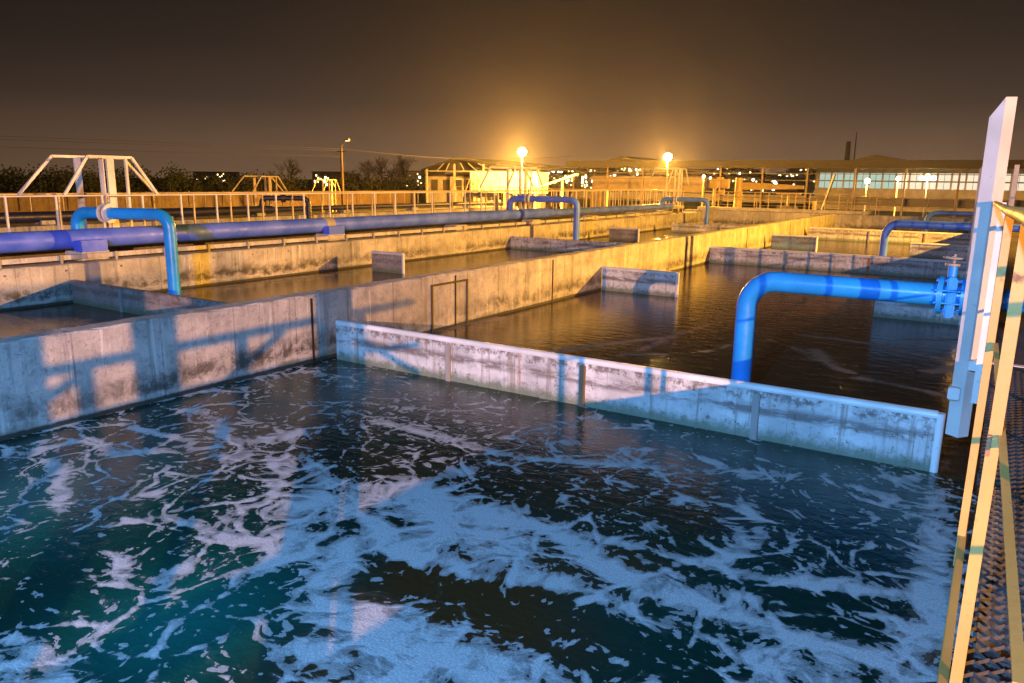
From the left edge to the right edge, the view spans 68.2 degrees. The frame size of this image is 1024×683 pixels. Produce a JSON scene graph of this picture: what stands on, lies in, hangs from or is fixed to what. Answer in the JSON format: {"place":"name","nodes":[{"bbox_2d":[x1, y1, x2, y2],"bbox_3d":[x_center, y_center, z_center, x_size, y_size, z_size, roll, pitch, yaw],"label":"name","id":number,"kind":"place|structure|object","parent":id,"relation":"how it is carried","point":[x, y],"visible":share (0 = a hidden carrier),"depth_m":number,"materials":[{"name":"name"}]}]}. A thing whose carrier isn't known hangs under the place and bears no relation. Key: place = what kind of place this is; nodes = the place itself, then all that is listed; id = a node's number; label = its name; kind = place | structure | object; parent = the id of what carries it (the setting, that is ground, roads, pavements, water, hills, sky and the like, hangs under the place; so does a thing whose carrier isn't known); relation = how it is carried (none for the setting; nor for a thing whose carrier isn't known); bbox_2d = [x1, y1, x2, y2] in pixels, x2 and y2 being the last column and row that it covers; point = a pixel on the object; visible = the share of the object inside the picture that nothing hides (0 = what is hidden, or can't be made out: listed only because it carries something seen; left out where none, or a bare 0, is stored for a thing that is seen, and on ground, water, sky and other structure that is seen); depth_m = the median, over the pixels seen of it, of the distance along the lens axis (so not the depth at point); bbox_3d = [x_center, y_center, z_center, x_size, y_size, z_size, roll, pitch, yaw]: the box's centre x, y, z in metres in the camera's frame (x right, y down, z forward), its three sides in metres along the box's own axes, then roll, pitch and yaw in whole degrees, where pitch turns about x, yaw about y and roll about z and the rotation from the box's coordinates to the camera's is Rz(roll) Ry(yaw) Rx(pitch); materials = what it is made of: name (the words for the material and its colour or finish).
{"place":"outdoors","nodes":[
{"label":"outdoors","id":0,"kind":"place"},
{"bbox_2d":[0,229,695,337],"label":"water","id":1,"kind":"structure","parent":0,"point":[33,320],"depth_m":22.57,"materials":[{"name":"brown liquid"}]},
{"bbox_2d":[71,195,180,294],"bbox_3d":[-10.238,-2.358,20.012,3.263,2.975,0.510,4,13,16],"label":"branch pipe","id":2,"kind":"object","parent":1,"relation":"in","point":[105,212],"visible":0.94,"depth_m":19.61,"materials":[{"name":"blue metal"}]},
{"bbox_2d":[71,280,228,315],"bbox_3d":[-7.228,-0.453,16.780,9.270,1.080,0.170,8,14,32],"label":"baffle panel","id":3,"kind":"object","parent":1,"relation":"in","point":[128,300],"visible":0.3,"depth_m":17.76,"materials":[{"name":"grey concrete"}]},
{"bbox_2d":[371,250,404,273],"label":"baffle panel","id":4,"kind":"object","parent":1,"relation":"in","point":[389,262],"visible":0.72,"depth_m":26.13,"materials":[{"name":"grey concrete"}]},
{"bbox_2d":[507,189,579,239],"bbox_3d":[1.499,-5.915,37.155,3.908,3.075,0.510,7,13,26],"label":"branch pipe","id":5,"kind":"object","parent":1,"relation":"in","point":[528,198],"visible":0.97,"depth_m":36.50,"materials":[{"name":"blue metal"}]},
{"bbox_2d":[511,236,630,252],"bbox_3d":[3.828,-3.894,33.576,9.270,1.080,0.120,8,14,32],"label":"baffle panel","id":6,"kind":"object","parent":1,"relation":"in","point":[549,244],"visible":0.33,"depth_m":34.65,"materials":[{"name":"grey concrete"}]},
{"bbox_2d":[609,227,639,241],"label":"baffle panel","id":7,"kind":"object","parent":1,"relation":"in","point":[623,234],"visible":0.72,"depth_m":41.36,"materials":[{"name":"grey concrete"}]},
{"bbox_2d":[659,192,709,223],"bbox_3d":[12.210,-9.160,53.732,3.610,2.775,0.510,7,13,25],"label":"branch pipe","id":8,"kind":"object","parent":1,"relation":"in","point":[676,199],"visible":0.93,"depth_m":53.20,"materials":[{"name":"blue metal"}]},
{"bbox_2d":[671,223,743,232],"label":"baffle panel","id":9,"kind":"object","parent":1,"relation":"in","point":[688,228],"visible":0.25,"depth_m":48.39,"materials":[{"name":"grey concrete"}]},
{"bbox_2d":[0,177,972,223],"bbox_3d":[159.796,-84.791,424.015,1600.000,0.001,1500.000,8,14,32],"label":"ground","id":10,"kind":"structure","parent":0,"point":[690,205],"depth_m":129.30,"materials":[{"name":"soil"}]},
{"bbox_2d":[0,166,38,192],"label":"dark tree","id":11,"kind":"object","parent":10,"relation":"on","point":[15,171],"visible":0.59,"depth_m":112.41,"materials":[{"name":"green plant"}]},
{"bbox_2d":[0,168,60,192],"bbox_3d":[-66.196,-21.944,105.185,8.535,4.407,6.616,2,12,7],"label":"dark tree","id":12,"kind":"object","parent":10,"relation":"on","point":[41,183],"visible":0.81,"depth_m":104.63,"materials":[{"name":"green plant"}]},
{"bbox_2d":[45,164,96,192],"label":"dark tree","id":13,"kind":"object","parent":10,"relation":"on","point":[64,185],"visible":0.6,"depth_m":104.85,"materials":[{"name":"green plant"}]},
{"bbox_2d":[58,167,106,192],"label":"dark tree","id":14,"kind":"object","parent":10,"relation":"on","point":[98,180],"visible":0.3,"depth_m":106.30,"materials":[{"name":"green plant"}]},
{"bbox_2d":[47,168,125,192],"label":"dark tree","id":15,"kind":"object","parent":10,"relation":"on","point":[90,181],"visible":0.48,"depth_m":104.43,"materials":[{"name":"green plant"}]},
{"bbox_2d":[82,172,132,192],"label":"dark tree","id":16,"kind":"object","parent":10,"relation":"on","point":[117,187],"visible":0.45,"depth_m":106.06,"materials":[{"name":"green plant"}]},
{"bbox_2d":[85,163,139,191],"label":"dark tree","id":17,"kind":"object","parent":10,"relation":"on","point":[123,174],"visible":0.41,"depth_m":114.41,"materials":[{"name":"green plant"}]},
{"bbox_2d":[133,175,182,191],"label":"dark tree","id":18,"kind":"object","parent":10,"relation":"on","point":[157,183],"visible":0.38,"depth_m":117.72,"materials":[{"name":"green plant"}]},
{"bbox_2d":[131,161,205,191],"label":"dark tree","id":19,"kind":"object","parent":10,"relation":"on","point":[171,178],"visible":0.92,"depth_m":110.98,"materials":[{"name":"green plant"}]},
{"bbox_2d":[161,173,215,191],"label":"dark tree","id":20,"kind":"object","parent":10,"relation":"on","point":[194,188],"visible":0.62,"depth_m":115.51,"materials":[{"name":"green plant"}]},
{"bbox_2d":[0,190,425,212],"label":"panel fence","id":21,"kind":"object","parent":10,"relation":"on","point":[22,204],"visible":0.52,"depth_m":76.88,"materials":[{"name":"metal"}]},
{"bbox_2d":[192,171,239,182],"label":"apartment block","id":22,"kind":"structure","parent":10,"relation":"on","point":[200,174],"depth_m":373.47,"materials":[{"name":"paint"}]},
{"bbox_2d":[197,171,249,191],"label":"dark tree","id":23,"kind":"object","parent":10,"relation":"on","point":[216,183],"visible":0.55,"depth_m":114.98,"materials":[{"name":"green plant"}]},
{"bbox_2d":[215,176,260,191],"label":"dark tree","id":24,"kind":"object","parent":10,"relation":"on","point":[227,183],"visible":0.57,"depth_m":114.56,"materials":[{"name":"green plant"}]},
{"bbox_2d":[231,169,266,191],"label":"dark tree","id":25,"kind":"object","parent":10,"relation":"on","point":[244,178],"visible":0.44,"depth_m":114.78,"materials":[{"name":"green plant"}]},
{"bbox_2d":[233,171,277,191],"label":"dark tree","id":26,"kind":"object","parent":10,"relation":"on","point":[261,185],"visible":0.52,"depth_m":113.67,"materials":[{"name":"green plant"}]},
{"bbox_2d":[29,191,486,211],"bbox_3d":[-16.518,-8.445,46.185,0.045,1.270,53.006,8,14,32],"label":"railing","id":27,"kind":"object","parent":10,"relation":"on","point":[251,200],"visible":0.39,"depth_m":49.34,"materials":[{"name":"beige metal"}]},
{"bbox_2d":[0,206,517,232],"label":"concrete wall","id":28,"kind":"structure","parent":10,"relation":"on","point":[23,227],"depth_m":43.05,"materials":[{"name":"grey concrete"}]},
{"bbox_2d":[0,201,502,224],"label":"dark pipe","id":29,"kind":"object","parent":28,"relation":"on","point":[44,218],"visible":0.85,"depth_m":42.85,"materials":[{"name":"blue metal"}]},
{"bbox_2d":[259,194,311,218],"bbox_3d":[-13.564,-7.625,45.353,2.980,2.394,0.514,-3,12,-15],"label":"navy branch pipe","id":30,"kind":"object","parent":29,"relation":"attached to","point":[282,198],"visible":0.75,"depth_m":45.08,"materials":[{"name":"metal"}]},
{"bbox_2d":[463,192,498,209],"bbox_3d":[-2.563,-11.049,62.066,2.980,2.394,0.514,-3,12,-15],"label":"navy branch pipe","id":31,"kind":"object","parent":29,"relation":"attached to","point":[488,195],"visible":0.64,"depth_m":61.86,"materials":[{"name":"metal"}]},
{"bbox_2d":[232,176,287,212],"bbox_3d":[-15.010,-8.918,45.949,1.235,2.235,3.849,8,14,32],"label":"steel frame","id":32,"kind":"object","parent":28,"relation":"on","point":[255,184],"visible":0.81,"depth_m":45.62,"materials":[{"name":"beige paint"}]},
{"bbox_2d":[450,179,481,205],"bbox_3d":[-3.635,-12.536,63.591,1.235,2.235,3.655,8,14,32],"label":"steel frame","id":33,"kind":"object","parent":28,"relation":"on","point":[470,182],"visible":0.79,"depth_m":63.24,"materials":[{"name":"beige paint"}]},
{"bbox_2d":[260,169,300,190],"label":"dark tree","id":34,"kind":"object","parent":10,"relation":"on","point":[278,181],"visible":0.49,"depth_m":115.42,"materials":[{"name":"green plant"}]},
{"bbox_2d":[261,172,312,190],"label":"dark tree","id":35,"kind":"object","parent":10,"relation":"on","point":[292,184],"visible":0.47,"depth_m":122.79,"materials":[{"name":"green plant"}]},
{"bbox_2d":[275,157,302,183],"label":"bare tree","id":36,"kind":"object","parent":10,"relation":"on","point":[292,167],"visible":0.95,"depth_m":130.45,"materials":[{"name":"brown plant"}]},
{"bbox_2d":[0,211,647,258],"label":"concrete wall","id":37,"kind":"structure","parent":10,"relation":"on","point":[110,249],"depth_m":28.79,"materials":[{"name":"grey concrete"}]},
{"bbox_2d":[312,179,339,211],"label":"steel frame","id":38,"kind":"object","parent":10,"relation":"on","point":[332,185],"visible":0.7,"depth_m":79.67,"materials":[{"name":"beige paint"}]},
{"bbox_2d":[311,171,348,186],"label":"apartment block","id":39,"kind":"structure","parent":10,"relation":"on","point":[316,175],"depth_m":283.64,"materials":[{"name":"paint"}]},
{"bbox_2d":[336,139,349,204],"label":"street lamp","id":40,"kind":"object","parent":10,"relation":"on","point":[341,151],"visible":0.85,"depth_m":81.05,"materials":[{"name":"brown metal"}]},
{"bbox_2d":[0,211,700,311],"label":"concrete wall","id":41,"kind":"structure","parent":10,"relation":"on","point":[30,282],"depth_m":24.23,"materials":[{"name":"grey concrete"}]},
{"bbox_2d":[0,203,673,260],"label":"pipe","id":42,"kind":"object","parent":41,"relation":"on","point":[90,240],"visible":0.88,"depth_m":24.30,"materials":[{"name":"blue metal"}]},
{"bbox_2d":[330,170,377,190],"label":"dark tree","id":43,"kind":"object","parent":10,"relation":"on","point":[349,179],"visible":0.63,"depth_m":122.91,"materials":[{"name":"green plant"}]},
{"bbox_2d":[353,160,381,190],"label":"bare tree","id":44,"kind":"object","parent":10,"relation":"on","point":[368,168],"visible":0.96,"depth_m":129.00,"materials":[{"name":"brown plant"}]},
{"bbox_2d":[333,176,406,190],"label":"dark tree","id":45,"kind":"object","parent":10,"relation":"on","point":[363,187],"visible":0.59,"depth_m":117.66,"materials":[{"name":"green plant"}]},
{"bbox_2d":[362,154,391,178],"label":"bare tree","id":46,"kind":"object","parent":10,"relation":"on","point":[380,165],"visible":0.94,"depth_m":131.27,"materials":[{"name":"brown plant"}]},
{"bbox_2d":[363,172,414,190],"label":"dark tree","id":47,"kind":"object","parent":10,"relation":"on","point":[390,187],"visible":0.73,"depth_m":114.03,"materials":[{"name":"green plant"}]},
{"bbox_2d":[391,154,415,181],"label":"bare tree","id":48,"kind":"object","parent":10,"relation":"on","point":[401,164],"visible":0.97,"depth_m":135.44,"materials":[{"name":"brown plant"}]},
{"bbox_2d":[390,174,425,190],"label":"dark tree","id":49,"kind":"object","parent":10,"relation":"on","point":[415,186],"visible":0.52,"depth_m":116.27,"materials":[{"name":"green plant"}]},
{"bbox_2d":[0,213,835,440],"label":"concrete wall","id":50,"kind":"structure","parent":10,"relation":"on","point":[50,379],"depth_m":12.38,"materials":[{"name":"concrete"}]},
{"bbox_2d":[398,171,444,187],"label":"apartment block","id":51,"kind":"structure","parent":10,"relation":"on","point":[413,174],"depth_m":290.37,"materials":[{"name":"paint"}]},
{"bbox_2d":[424,174,496,206],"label":"pale store","id":52,"kind":"structure","parent":10,"relation":"on","point":[442,183],"depth_m":100.68,"materials":[{"name":"metal"}]},
{"bbox_2d":[421,158,586,206],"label":"gable canopy","id":53,"kind":"object","parent":10,"relation":"on","point":[463,165],"visible":0.73,"depth_m":98.92,"materials":[{"name":"grey metal"}]},
{"bbox_2d":[470,172,547,207],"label":"white container","id":54,"kind":"object","parent":10,"relation":"on","point":[495,179],"visible":0.47,"depth_m":92.94,"materials":[{"name":"metal"}]},
{"bbox_2d":[349,205,683,230],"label":"walkway slab","id":55,"kind":"structure","parent":10,"relation":"on","point":[677,207],"depth_m":47.98,"materials":[{"name":"concrete"}]},
{"bbox_2d":[17,155,158,228],"bbox_3d":[-11.802,-4.184,21.851,1.235,2.295,4.051,8,14,32],"label":"steel frame","id":56,"kind":"object","parent":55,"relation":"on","point":[110,172],"visible":0.78,"depth_m":21.49,"materials":[{"name":"white paint"}]},
{"bbox_2d":[0,189,681,231],"bbox_3d":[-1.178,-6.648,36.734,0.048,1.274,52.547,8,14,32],"label":"railing","id":57,"kind":"object","parent":55,"relation":"on","point":[101,197],"visible":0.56,"depth_m":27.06,"materials":[{"name":"white metal"}]},
{"bbox_2d":[480,166,542,209],"bbox_3d":[0.284,-8.013,40.196,1.235,2.435,5.252,8,14,32],"label":"steel frame","id":58,"kind":"object","parent":55,"relation":"on","point":[526,174],"visible":0.79,"depth_m":39.86,"materials":[{"name":"white paint"}]},
{"bbox_2d":[649,168,688,205],"bbox_3d":[12.426,-11.977,58.599,1.235,2.815,6.454,8,14,32],"label":"steel frame","id":59,"kind":"object","parent":55,"relation":"on","point":[678,175],"visible":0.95,"depth_m":58.28,"materials":[{"name":"white paint"}]},
{"bbox_2d":[532,173,578,208],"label":"sloping conveyor","id":60,"kind":"object","parent":10,"relation":"on","point":[562,181],"visible":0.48,"depth_m":83.97,"materials":[{"name":"beige metal"}]},
{"bbox_2d":[552,173,575,188],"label":"apartment block","id":61,"kind":"structure","parent":10,"relation":"on","point":[568,183],"depth_m":291.70,"materials":[{"name":"paint"}]},
{"bbox_2d":[455,186,684,210],"bbox_3d":[4.139,-12.509,65.767,22.561,1.580,0.060,8,14,32],"label":"railing","id":62,"kind":"object","parent":10,"relation":"on","point":[618,199],"visible":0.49,"depth_m":64.78,"materials":[{"name":"beige metal"}]},
{"bbox_2d":[575,172,606,188],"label":"apartment block","id":63,"kind":"structure","parent":10,"relation":"on","point":[583,180],"depth_m":286.48,"materials":[{"name":"paint"}]},
{"bbox_2d":[590,191,608,206],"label":"control cabinet","id":64,"kind":"object","parent":10,"relation":"on","point":[598,199],"visible":0.17,"depth_m":66.19,"materials":[{"name":"yellow metal"}]},
{"bbox_2d":[335,320,945,472],"bbox_3d":[0.857,0.800,11.111,9.512,1.212,0.155,8,14,32],"label":"baffle panel","id":65,"kind":"object","parent":10,"relation":"on","point":[896,434],"visible":0.67,"depth_m":10.20,"materials":[{"name":"grey concrete"}]},
{"bbox_2d":[602,266,679,296],"bbox_3d":[3.711,-1.507,22.087,2.392,1.212,0.110,8,14,32],"label":"baffle panel","id":66,"kind":"object","parent":10,"relation":"on","point":[647,282],"visible":0.7,"depth_m":21.97,"materials":[{"name":"grey concrete"}]},
{"bbox_2d":[684,174,724,189],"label":"apartment block","id":67,"kind":"structure","parent":10,"relation":"on","point":[701,175],"depth_m":269.14,"materials":[{"name":"paint"}]},
{"bbox_2d":[709,177,729,205],"bbox_3d":[16.878,-11.384,61.863,1.550,4.050,0.600,8,14,32],"label":"twin motor stand","id":68,"kind":"object","parent":10,"relation":"on","point":[714,184],"visible":0.87,"depth_m":61.45,"materials":[{"name":"yellow paint"}]},
{"bbox_2d":[703,169,738,173],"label":"apartment block","id":69,"kind":"structure","parent":10,"relation":"on","point":[716,171],"depth_m":323.97,"materials":[{"name":"paint"}]},
{"bbox_2d":[724,174,776,191],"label":"apartment block","id":70,"kind":"structure","parent":10,"relation":"on","point":[745,177],"depth_m":259.96,"materials":[{"name":"paint"}]},
{"bbox_2d":[733,178,803,210],"bbox_3d":[20.160,-10.875,59.807,5.340,4.000,1.000,8,14,32],"label":"jib crane","id":71,"kind":"object","parent":10,"relation":"on","point":[740,185],"visible":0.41,"depth_m":60.11,"materials":[{"name":"yellow paint"}]},
{"bbox_2d":[747,176,793,191],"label":"apartment block","id":72,"kind":"structure","parent":10,"relation":"on","point":[755,179],"depth_m":252.88,"materials":[{"name":"paint"}]},
{"bbox_2d":[771,234,817,251],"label":"baffle panel","id":73,"kind":"object","parent":10,"relation":"on","point":[794,242],"visible":0.73,"depth_m":36.90,"materials":[{"name":"grey concrete"}]},
{"bbox_2d":[566,155,1023,217],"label":"long open shed","id":74,"kind":"structure","parent":10,"relation":"on","point":[695,185],"depth_m":86.57,"materials":[{"name":"brown metal"}]},
{"bbox_2d":[709,246,968,279],"bbox_3d":[11.902,-2.748,28.508,9.112,1.172,0.140,8,14,32],"label":"baffle panel","id":75,"kind":"object","parent":10,"relation":"on","point":[899,266],"visible":0.6,"depth_m":28.28,"materials":[{"name":"grey concrete"}]},
{"bbox_2d":[684,209,1004,237],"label":"concrete wall","id":76,"kind":"structure","parent":10,"relation":"on","point":[749,218],"depth_m":53.51,"materials":[{"name":"grey concrete"}]},
{"bbox_2d":[697,206,871,214],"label":"concrete platform","id":77,"kind":"structure","parent":76,"relation":"on","point":[790,210],"depth_m":55.27,"materials":[{"name":"grey concrete"}]},
{"bbox_2d":[702,191,870,210],"bbox_3d":[19.993,-10.427,56.122,12.020,1.240,0.060,8,14,32],"label":"railing","id":78,"kind":"object","parent":77,"relation":"on","point":[781,200],"visible":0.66,"depth_m":55.95,"materials":[{"name":"beige metal"}]},
{"bbox_2d":[701,196,890,214],"bbox_3d":[21.194,-10.069,57.834,13.918,1.776,0.052,8,14,32],"label":"railing","id":79,"kind":"object","parent":77,"relation":"on","point":[756,205],"visible":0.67,"depth_m":57.35,"materials":[{"name":"beige metal"}]},
{"bbox_2d":[809,227,969,244],"bbox_3d":[21.165,-5.652,42.586,8.522,1.212,0.140,8,14,32],"label":"baffle panel","id":80,"kind":"object","parent":10,"relation":"on","point":[867,235],"visible":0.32,"depth_m":42.42,"materials":[{"name":"beige concrete"}]},
{"bbox_2d":[873,301,960,324],"bbox_3d":[9.791,-0.609,18.269,1.922,1.212,0.110,8,14,32],"label":"baffle panel","id":81,"kind":"object","parent":10,"relation":"on","point":[908,311],"visible":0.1,"depth_m":18.29,"materials":[{"name":"grey concrete"}]},
{"bbox_2d":[814,168,1023,211],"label":"lit workshop","id":82,"kind":"structure","parent":10,"relation":"on","point":[843,182],"depth_m":105.36,"materials":[{"name":"paint"}]},
{"bbox_2d":[831,173,842,187],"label":"window","id":83,"kind":"structure","parent":82,"relation":"in","point":[838,180],"depth_m":109.75,"materials":[{"name":"glass"}]},
{"bbox_2d":[869,173,881,187],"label":"window","id":84,"kind":"structure","parent":82,"relation":"in","point":[873,177],"depth_m":107.10,"materials":[{"name":"glass"}]},
{"bbox_2d":[883,173,895,188],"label":"window","id":85,"kind":"structure","parent":82,"relation":"in","point":[888,185],"depth_m":106.22,"materials":[{"name":"glass"}]},
{"bbox_2d":[909,173,922,188],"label":"window","id":86,"kind":"structure","parent":82,"relation":"in","point":[913,185],"depth_m":104.44,"materials":[{"name":"glass"}]},
{"bbox_2d":[937,175,950,188],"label":"window","id":87,"kind":"structure","parent":82,"relation":"in","point":[942,178],"depth_m":102.64,"materials":[{"name":"glass"}]},
{"bbox_2d":[951,175,965,189],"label":"window","id":88,"kind":"structure","parent":82,"relation":"in","point":[955,177],"depth_m":101.75,"materials":[{"name":"glass"}]},
{"bbox_2d":[966,175,978,189],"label":"window","id":89,"kind":"structure","parent":82,"relation":"in","point":[971,178],"depth_m":100.91,"materials":[{"name":"glass"}]},
{"bbox_2d":[909,242,968,258],"bbox_3d":[19.204,-3.827,34.066,2.372,1.152,0.110,8,14,32],"label":"baffle panel","id":90,"kind":"object","parent":10,"relation":"on","point":[930,250],"visible":0.39,"depth_m":34.04,"materials":[{"name":"grey concrete"}]},
{"bbox_2d":[875,197,1007,217],"bbox_3d":[28.446,-8.828,50.157,7.920,1.250,0.060,8,14,32],"label":"railing","id":91,"kind":"object","parent":10,"relation":"on","point":[927,203],"visible":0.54,"depth_m":50.62,"materials":[{"name":"beige metal"}]},
{"bbox_2d":[969,381,1023,682],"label":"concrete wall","id":92,"kind":"structure","parent":10,"relation":"on","point":[991,644],"depth_m":4.21,"materials":[{"name":"grey concrete"}]},
{"bbox_2d":[937,220,1023,682],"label":"walkway","id":93,"kind":"structure","parent":92,"relation":"on","point":[986,662],"depth_m":3.70,"materials":[{"name":"metal"}]},
{"bbox_2d":[923,211,972,231],"bbox_3d":[28.646,-7.179,46.476,5.890,2.370,0.480,8,14,32],"label":"outlet pipe","id":94,"kind":"object","parent":93,"relation":"attached to","point":[948,213],"visible":0.48,"depth_m":47.16,"materials":[{"name":"blue metal"}]},
{"bbox_2d":[945,97,1023,437],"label":"pipe portal","id":95,"kind":"object","parent":93,"relation":"attached to","point":[963,392],"visible":0.97,"depth_m":7.60,"materials":[{"name":"white metal"}]},
{"bbox_2d":[949,201,1023,682],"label":"handrail","id":96,"kind":"object","parent":93,"relation":"attached to","point":[996,446],"visible":0.96,"depth_m":2.51,"materials":[{"name":"yellow metal"}]},
{"bbox_2d":[967,165,1019,260],"bbox_3d":[16.505,-4.388,25.999,1.170,3.350,0.430,8,14,32],"label":"pipe portal","id":97,"kind":"object","parent":92,"relation":"attached to","point":[1014,185],"visible":0.46,"depth_m":26.05,"materials":[{"name":"white metal"}]},
{"bbox_2d":[0,357,979,682],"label":"water","id":98,"kind":"structure","parent":0,"point":[332,519],"depth_m":6.75,"materials":[{"name":"teal liquid"}]},
{"bbox_2d":[0,0,1023,179],"label":"sky","id":99,"kind":"structure","parent":0,"point":[580,80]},
{"bbox_2d":[285,169,813,195],"bbox_3d":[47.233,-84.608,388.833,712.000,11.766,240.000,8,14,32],"label":"hill","id":100,"kind":"structure","parent":0,"point":[468,173],"depth_m":284.07,"materials":[{"name":"black"}]},
{"bbox_2d":[333,240,1000,478],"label":"water","id":101,"kind":"structure","parent":0,"point":[848,347],"depth_m":16.09,"materials":[{"name":"brown liquid"}]},
{"bbox_2d":[731,254,1023,381],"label":"outlet pipe","id":102,"kind":"object","parent":101,"relation":"in","point":[949,296],"visible":0.91,"depth_m":10.65,"materials":[{"name":"blue metal"}]},
{"bbox_2d":[878,220,1020,255],"bbox_3d":[16.834,-3.555,28.273,5.630,2.580,0.500,8,14,32],"label":"outlet pipe","id":103,"kind":"object","parent":101,"relation":"in","point":[893,225],"visible":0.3,"depth_m":28.82,"materials":[{"name":"blue metal"}]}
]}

